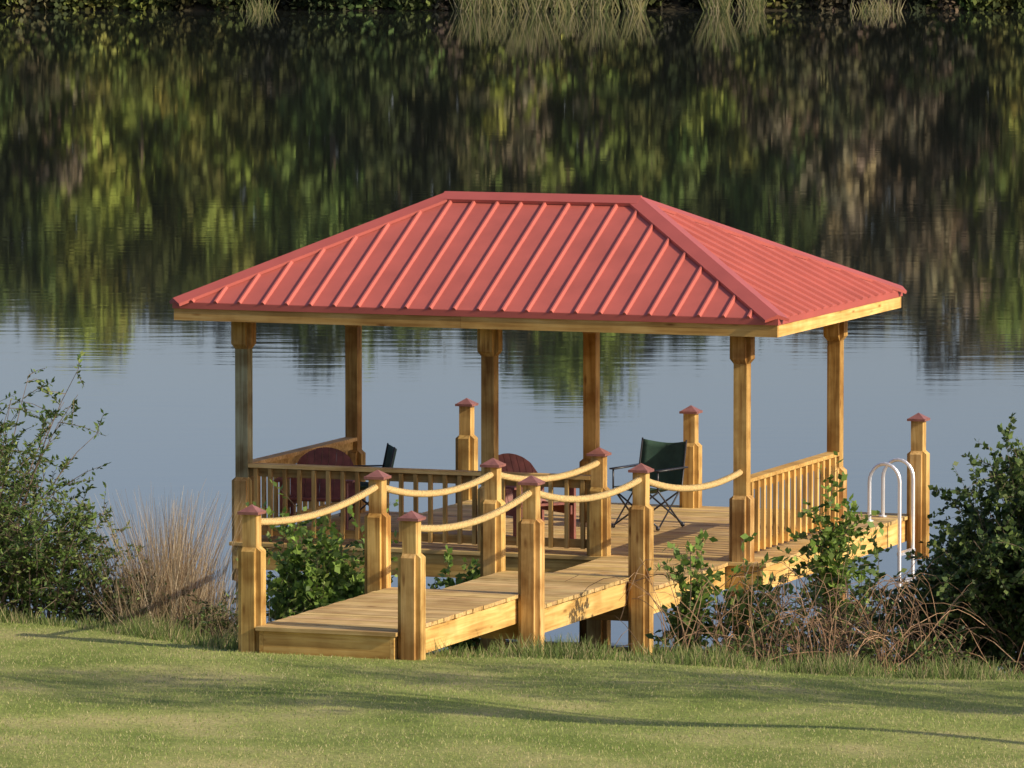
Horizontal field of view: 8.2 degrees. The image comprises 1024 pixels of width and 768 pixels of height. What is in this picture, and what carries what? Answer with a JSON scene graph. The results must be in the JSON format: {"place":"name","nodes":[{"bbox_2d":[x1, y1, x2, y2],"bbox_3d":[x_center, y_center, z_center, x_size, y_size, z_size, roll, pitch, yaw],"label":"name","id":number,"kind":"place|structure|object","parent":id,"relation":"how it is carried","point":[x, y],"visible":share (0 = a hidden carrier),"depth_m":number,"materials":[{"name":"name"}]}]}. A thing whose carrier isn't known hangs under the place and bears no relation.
{"place":"outdoors","nodes":[
{"label":"outdoors","id":0,"kind":"place"},
{"bbox_2d":[0,11,1023,670],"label":"lake water","id":1,"kind":"structure","parent":0,"point":[152,163],"depth_m":143.34,"materials":[{"name":"blue liquid"}]},
{"bbox_2d":[229,398,929,659],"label":"wooden dock","id":2,"kind":"object","parent":1,"relation":"in","point":[523,588],"visible":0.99,"depth_m":68.28,"materials":[{"name":"brown wood"}]},
{"bbox_2d":[273,447,354,529],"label":"lounge chair","id":3,"kind":"object","parent":2,"relation":"on","point":[323,456],"visible":0.45,"depth_m":74.15,"materials":[{"name":"red paint"}]},
{"bbox_2d":[339,443,396,520],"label":"camp chair","id":4,"kind":"object","parent":2,"relation":"on","point":[389,456],"visible":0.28,"depth_m":75.43,"materials":[{"name":"black canvas"},{"name":"metal"}]},
{"bbox_2d":[499,453,575,538],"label":"lounge chair","id":5,"kind":"object","parent":2,"relation":"on","point":[515,463],"visible":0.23,"depth_m":73.45,"materials":[{"name":"red paint"}]},
{"bbox_2d":[169,191,906,650],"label":"gazebo","id":6,"kind":"object","parent":2,"relation":"on","point":[489,267],"visible":0.88,"depth_m":72.39,"materials":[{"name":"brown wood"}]},
{"bbox_2d":[609,437,687,530],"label":"camp chair","id":7,"kind":"object","parent":2,"relation":"on","point":[665,461],"visible":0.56,"depth_m":74.61,"materials":[{"name":"green fabric"}]},
{"bbox_2d":[867,458,914,599],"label":"swim ladder","id":8,"kind":"object","parent":2,"relation":"attached to","point":[886,465],"visible":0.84,"depth_m":75.34,"materials":[{"name":"silver metal"}]},
{"bbox_2d":[0,0,1023,767],"bbox_3d":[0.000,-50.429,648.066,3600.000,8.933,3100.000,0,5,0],"label":"lawn ground","id":9,"kind":"structure","parent":0,"point":[482,722],"depth_m":58.48,"materials":[{"name":"green plant"}]},
{"bbox_2d":[0,351,130,615],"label":"feathery shrub","id":10,"kind":"object","parent":9,"relation":"on","point":[6,457],"visible":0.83,"depth_m":66.58,"materials":[{"name":"green plant"}]},
{"bbox_2d":[0,481,149,621],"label":"feathery shrub","id":11,"kind":"object","parent":9,"relation":"on","point":[49,587],"visible":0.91,"depth_m":66.12,"materials":[{"name":"green plant"}]},
{"bbox_2d":[31,538,159,627],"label":"shrub","id":12,"kind":"object","parent":9,"relation":"on","point":[95,607],"visible":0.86,"depth_m":66.15,"materials":[{"name":"green plant"}]},
{"bbox_2d":[108,572,237,634],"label":"shrub","id":13,"kind":"object","parent":9,"relation":"on","point":[192,615],"visible":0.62,"depth_m":65.92,"materials":[{"name":"green plant"}]},
{"bbox_2d":[79,480,286,637],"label":"dry reeds","id":14,"kind":"object","parent":9,"relation":"on","point":[171,575],"visible":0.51,"depth_m":66.14,"materials":[{"name":"beige plant"}]},
{"bbox_2d":[88,581,303,644],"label":"dry reeds","id":15,"kind":"object","parent":9,"relation":"on","point":[163,613],"visible":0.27,"depth_m":65.59,"materials":[{"name":"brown plant"}]},
{"bbox_2d":[173,600,237,642],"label":"shrub","id":16,"kind":"object","parent":9,"relation":"on","point":[216,627],"visible":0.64,"depth_m":65.62,"materials":[{"name":"green plant"}]},
{"bbox_2d":[231,480,336,623],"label":"leafy shrub","id":17,"kind":"object","parent":9,"relation":"on","point":[281,528],"visible":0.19,"depth_m":67.27,"materials":[{"name":"green plant"}]},
{"bbox_2d":[266,513,364,619],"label":"leafy shrub","id":18,"kind":"object","parent":9,"relation":"on","point":[316,586],"visible":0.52,"depth_m":66.24,"materials":[{"name":"green plant"}]},
{"bbox_2d":[326,499,397,582],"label":"leafy shrub","id":19,"kind":"object","parent":9,"relation":"on","point":[356,544],"visible":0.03,"depth_m":67.57,"materials":[{"name":"green plant"}]},
{"bbox_2d":[428,545,479,654],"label":"leafy shrub","id":20,"kind":"object","parent":9,"relation":"on","point":[474,573],"visible":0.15,"depth_m":69.55,"materials":[{"name":"green plant"}]},
{"bbox_2d":[0,602,1023,679],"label":"bank grass","id":21,"kind":"structure","parent":9,"relation":"on","point":[696,657],"depth_m":62.95,"materials":[{"name":"green plant"}]},
{"bbox_2d":[0,0,1023,10],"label":"distant trees","id":22,"kind":"object","parent":9,"relation":"on","point":[342,5],"visible":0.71,"depth_m":254.66,"materials":[{"name":"green plant"}]},
{"bbox_2d":[645,528,729,655],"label":"sapling","id":23,"kind":"object","parent":9,"relation":"on","point":[694,591],"visible":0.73,"depth_m":66.56,"materials":[{"name":"green plant"}]},
{"bbox_2d":[706,533,799,664],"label":"sapling","id":24,"kind":"object","parent":9,"relation":"on","point":[746,538],"visible":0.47,"depth_m":66.68,"materials":[{"name":"green plant"}]},
{"bbox_2d":[704,617,808,666],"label":"weeds","id":25,"kind":"object","parent":9,"relation":"on","point":[747,648],"visible":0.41,"depth_m":65.04,"materials":[{"name":"green plant"}]},
{"bbox_2d":[564,547,1023,674],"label":"dry bramble","id":26,"kind":"object","parent":9,"relation":"on","point":[842,631],"visible":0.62,"depth_m":64.66,"materials":[{"name":"plant"}]},
{"bbox_2d":[750,581,846,664],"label":"dry bramble","id":27,"kind":"object","parent":9,"relation":"on","point":[803,595],"visible":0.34,"depth_m":65.97,"materials":[{"name":"brown plant"}]},
{"bbox_2d":[777,451,883,659],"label":"sapling","id":28,"kind":"object","parent":9,"relation":"on","point":[832,541],"visible":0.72,"depth_m":69.89,"materials":[{"name":"green plant"}]},
{"bbox_2d":[797,614,903,669],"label":"weeds","id":29,"kind":"object","parent":9,"relation":"on","point":[872,650],"visible":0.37,"depth_m":64.93,"materials":[{"name":"green plant"}]},
{"bbox_2d":[821,529,906,666],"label":"sapling","id":30,"kind":"object","parent":9,"relation":"on","point":[868,582],"visible":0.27,"depth_m":68.94,"materials":[{"name":"green plant"}]},
{"bbox_2d":[887,624,991,671],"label":"weeds","id":31,"kind":"object","parent":9,"relation":"on","point":[925,651],"visible":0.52,"depth_m":64.37,"materials":[{"name":"green plant"}]},
{"bbox_2d":[868,521,1020,671],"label":"dry bramble","id":32,"kind":"object","parent":9,"relation":"on","point":[964,646],"visible":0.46,"depth_m":65.53,"materials":[{"name":"brown plant"}]},
{"bbox_2d":[905,413,1023,674],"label":"broadleaf bush","id":33,"kind":"object","parent":9,"relation":"on","point":[994,562],"visible":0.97,"depth_m":65.17,"materials":[{"name":"green plant"}]},
{"bbox_2d":[0,620,1023,767],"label":"lawn grass","id":34,"kind":"structure","parent":0,"point":[479,688],"depth_m":58.63,"materials":[{"name":"green plant"}]},
{"bbox_2d":[233,0,911,11],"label":"bank grass","id":35,"kind":"structure","parent":0,"point":[561,5],"depth_m":254.03,"materials":[{"name":"plant"}]}
]}

